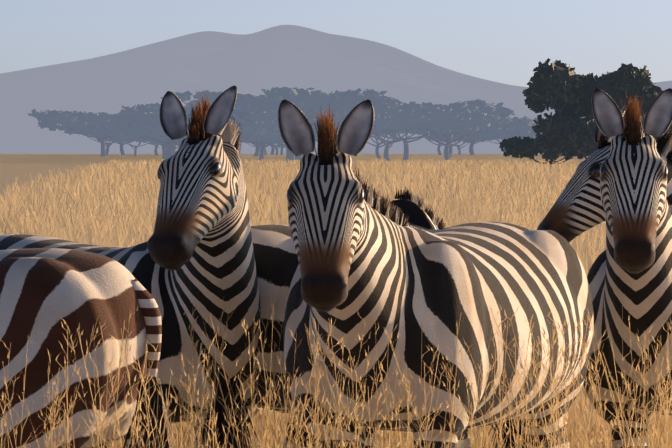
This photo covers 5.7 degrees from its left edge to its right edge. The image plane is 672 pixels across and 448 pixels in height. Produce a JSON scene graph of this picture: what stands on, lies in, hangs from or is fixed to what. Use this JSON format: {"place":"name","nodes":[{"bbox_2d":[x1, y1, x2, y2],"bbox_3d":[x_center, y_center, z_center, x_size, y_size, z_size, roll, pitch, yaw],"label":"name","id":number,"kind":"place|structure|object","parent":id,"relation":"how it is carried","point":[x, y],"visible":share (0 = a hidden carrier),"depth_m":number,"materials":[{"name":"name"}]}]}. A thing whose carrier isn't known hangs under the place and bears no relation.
{"place":"outdoors","nodes":[
{"label":"outdoors","id":0,"kind":"place"},
{"bbox_2d":[0,154,587,202],"bbox_3d":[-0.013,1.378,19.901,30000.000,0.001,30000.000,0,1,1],"label":"ground","id":1,"kind":"structure","parent":0,"point":[12,166],"depth_m":1204.67,"materials":[{"name":"brown soil"}]},
{"bbox_2d":[27,109,115,156],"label":"tree","id":2,"kind":"object","parent":1,"relation":"on","point":[53,120],"visible":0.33,"depth_m":1813.76,"materials":[{"name":"grey plant"}]},
{"bbox_2d":[0,248,173,447],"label":"zebra","id":3,"kind":"object","parent":1,"relation":"on","point":[43,291],"visible":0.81,"depth_m":18.97,"materials":[{"name":"fur"}]},
{"bbox_2d":[61,125,116,155],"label":"tree","id":4,"kind":"object","parent":1,"relation":"on","point":[71,132],"visible":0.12,"depth_m":2055.29,"materials":[{"name":"grey plant"}]},
{"bbox_2d":[118,142,130,154],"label":"tree","id":5,"kind":"object","parent":1,"relation":"on","point":[121,149],"depth_m":2236.75,"materials":[{"name":"grey plant"}]},
{"bbox_2d":[104,133,148,155],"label":"tree","id":6,"kind":"object","parent":1,"relation":"on","point":[121,140],"visible":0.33,"depth_m":1958.44,"materials":[{"name":"grey plant"}]},
{"bbox_2d":[0,85,261,447],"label":"zebra","id":7,"kind":"object","parent":1,"relation":"on","point":[192,252],"visible":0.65,"depth_m":21.29,"materials":[{"name":"fur"}]},
{"bbox_2d":[88,123,175,158],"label":"tree","id":8,"kind":"object","parent":1,"relation":"on","point":[101,133],"visible":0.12,"depth_m":1207.28,"materials":[{"name":"grey plant"}]},
{"bbox_2d":[101,118,165,158],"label":"tree","id":9,"kind":"object","parent":1,"relation":"on","point":[163,147],"depth_m":1253.66,"materials":[{"name":"grey plant"}]},
{"bbox_2d":[145,142,158,154],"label":"tree","id":10,"kind":"object","parent":1,"relation":"on","point":[155,149],"visible":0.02,"depth_m":2237.59,"materials":[{"name":"grey plant"}]},
{"bbox_2d":[82,112,232,157],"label":"tree","id":11,"kind":"object","parent":1,"relation":"on","point":[122,122],"visible":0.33,"depth_m":920.17,"materials":[{"name":"grey plant"}]},
{"bbox_2d":[119,104,198,114],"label":"tree","id":12,"kind":"object","parent":1,"relation":"on","point":[140,109],"visible":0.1,"depth_m":1239.55,"materials":[{"name":"grey plant"}]},
{"bbox_2d":[143,135,178,148],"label":"tree","id":13,"kind":"object","parent":1,"relation":"on","point":[152,142],"visible":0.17,"depth_m":1160.89,"materials":[{"name":"grey plant"}]},
{"bbox_2d":[144,100,197,106],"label":"tree","id":14,"kind":"object","parent":1,"relation":"on","point":[191,102],"visible":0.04,"depth_m":2550.75,"materials":[{"name":"grey plant"}]},
{"bbox_2d":[105,113,256,144],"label":"tree","id":15,"kind":"object","parent":1,"relation":"on","point":[149,118],"visible":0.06,"depth_m":923.66,"materials":[{"name":"grey plant"}]},
{"bbox_2d":[123,117,279,141],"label":"tree","id":16,"kind":"object","parent":1,"relation":"on","point":[251,129],"visible":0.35,"depth_m":907.70,"materials":[{"name":"grey plant"}]},
{"bbox_2d":[130,112,275,130],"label":"tree","id":17,"kind":"object","parent":1,"relation":"on","point":[253,117],"visible":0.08,"depth_m":1006.59,"materials":[{"name":"grey plant"}]},
{"bbox_2d":[144,109,272,141],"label":"tree","id":18,"kind":"object","parent":1,"relation":"on","point":[258,114],"depth_m":1057.52,"materials":[{"name":"grey plant"}]},
{"bbox_2d":[248,139,259,155],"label":"tree","id":19,"kind":"object","parent":1,"relation":"on","point":[257,151],"depth_m":1868.39,"materials":[{"name":"grey plant"}]},
{"bbox_2d":[240,140,282,155],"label":"tree","id":20,"kind":"object","parent":1,"relation":"on","point":[245,141],"visible":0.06,"depth_m":2176.55,"materials":[{"name":"grey plant"}]},
{"bbox_2d":[154,85,386,161],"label":"tree","id":21,"kind":"object","parent":1,"relation":"on","point":[308,101],"visible":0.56,"depth_m":911.17,"materials":[{"name":"grey plant"}]},
{"bbox_2d":[270,143,274,154],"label":"tree","id":22,"kind":"object","parent":1,"relation":"on","point":[272,150],"depth_m":2579.73,"materials":[{"name":"grey plant"}]},
{"bbox_2d":[269,143,284,154],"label":"tree","id":23,"kind":"object","parent":1,"relation":"on","point":[276,148],"visible":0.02,"depth_m":2366.91,"materials":[{"name":"grey plant"}]},
{"bbox_2d":[249,116,317,160],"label":"tree","id":24,"kind":"object","parent":1,"relation":"on","point":[263,144],"visible":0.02,"depth_m":1055.02,"materials":[{"name":"grey plant"}]},
{"bbox_2d":[240,131,337,147],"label":"tree","id":25,"kind":"object","parent":1,"relation":"on","point":[277,138],"visible":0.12,"depth_m":1044.96,"materials":[{"name":"grey plant"}]},
{"bbox_2d":[272,120,374,141],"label":"tree","id":26,"kind":"object","parent":1,"relation":"on","point":[314,128],"visible":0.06,"depth_m":1004.94,"materials":[{"name":"grey plant"}]},
{"bbox_2d":[237,90,418,159],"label":"tree","id":27,"kind":"object","parent":1,"relation":"on","point":[389,102],"visible":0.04,"depth_m":1168.62,"materials":[{"name":"grey plant"}]},
{"bbox_2d":[182,186,502,447],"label":"zebra","id":28,"kind":"object","parent":1,"relation":"on","point":[276,259],"visible":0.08,"depth_m":21.51,"materials":[{"name":"fur"}]},
{"bbox_2d":[305,102,402,156],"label":"tree","id":29,"kind":"object","parent":1,"relation":"on","point":[306,115],"visible":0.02,"depth_m":1412.66,"materials":[{"name":"grey plant"}]},
{"bbox_2d":[333,112,448,160],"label":"tree","id":30,"kind":"object","parent":1,"relation":"on","point":[382,120],"visible":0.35,"depth_m":1003.31,"materials":[{"name":"grey plant"}]},
{"bbox_2d":[367,129,420,157],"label":"tree","id":31,"kind":"object","parent":1,"relation":"on","point":[377,146],"visible":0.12,"depth_m":1411.38,"materials":[{"name":"grey plant"}]},
{"bbox_2d":[334,106,503,159],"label":"tree","id":32,"kind":"object","parent":1,"relation":"on","point":[456,111],"visible":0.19,"depth_m":1110.25,"materials":[{"name":"grey plant"}]},
{"bbox_2d":[278,99,593,447],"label":"zebra","id":33,"kind":"object","parent":1,"relation":"on","point":[369,254],"visible":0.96,"depth_m":20.28,"materials":[{"name":"fur"}]},
{"bbox_2d":[410,130,462,154],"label":"tree","id":34,"kind":"object","parent":1,"relation":"on","point":[439,145],"visible":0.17,"depth_m":2543.52,"materials":[{"name":"grey plant"}]},
{"bbox_2d":[389,108,505,161],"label":"tree","id":35,"kind":"object","parent":1,"relation":"on","point":[464,121],"visible":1,"depth_m":930.54,"materials":[{"name":"grey plant"}]},
{"bbox_2d":[390,98,514,158],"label":"tree","id":36,"kind":"object","parent":1,"relation":"on","point":[483,105],"visible":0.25,"depth_m":1351.82,"materials":[{"name":"grey plant"}]},
{"bbox_2d":[425,132,487,154],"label":"tree","id":37,"kind":"object","parent":1,"relation":"on","point":[455,138],"visible":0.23,"depth_m":2529.58,"materials":[{"name":"grey plant"}]},
{"bbox_2d":[414,116,538,154],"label":"tree","id":38,"kind":"object","parent":1,"relation":"on","point":[514,123],"visible":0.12,"depth_m":2402.44,"materials":[{"name":"grey plant"}]},
{"bbox_2d":[462,126,541,143],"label":"tree","id":39,"kind":"object","parent":1,"relation":"on","point":[498,134],"visible":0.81,"depth_m":2250.89,"materials":[{"name":"grey plant"}]},
{"bbox_2d":[499,134,596,165],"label":"acacia bush","id":40,"kind":"object","parent":1,"relation":"on","point":[516,147],"visible":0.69,"depth_m":426.11,"materials":[{"name":"green plant"}]},
{"bbox_2d":[522,58,663,151],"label":"acacia tree","id":41,"kind":"object","parent":1,"relation":"on","point":[560,87],"visible":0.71,"depth_m":426.56,"materials":[{"name":"green plant"}]},
{"bbox_2d":[532,110,657,158],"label":"acacia bush","id":42,"kind":"object","parent":1,"relation":"on","point":[559,132],"visible":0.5,"depth_m":423.53,"materials":[{"name":"green plant"}]},
{"bbox_2d":[537,104,671,241],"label":"zebra","id":43,"kind":"object","parent":1,"relation":"on","point":[576,209],"visible":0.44,"depth_m":25.25,"materials":[{"name":"fur"}]},
{"bbox_2d":[583,88,671,447],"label":"zebra","id":44,"kind":"object","parent":1,"relation":"on","point":[631,267],"visible":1,"depth_m":21.96,"materials":[{"name":"fur"}]},
{"bbox_2d":[588,123,671,154],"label":"acacia bush","id":45,"kind":"object","parent":1,"relation":"on","point":[670,128],"depth_m":429.40,"materials":[{"name":"green plant"}]},
{"bbox_2d":[0,158,671,447],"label":"grass","id":46,"kind":"structure","parent":0,"point":[113,204],"depth_m":53.43,"materials":[{"name":"beige plant"}]},
{"bbox_2d":[0,25,671,153],"bbox_3d":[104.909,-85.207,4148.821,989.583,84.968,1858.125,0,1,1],"label":"hills","id":47,"kind":"structure","parent":0,"point":[292,56],"depth_m":3789.17,"materials":[{"name":"grey stone"}]},
{"bbox_2d":[0,0,671,86],"label":"sky","id":48,"kind":"structure","parent":0,"point":[500,41],"materials":[{"name":"blue"}]}
]}

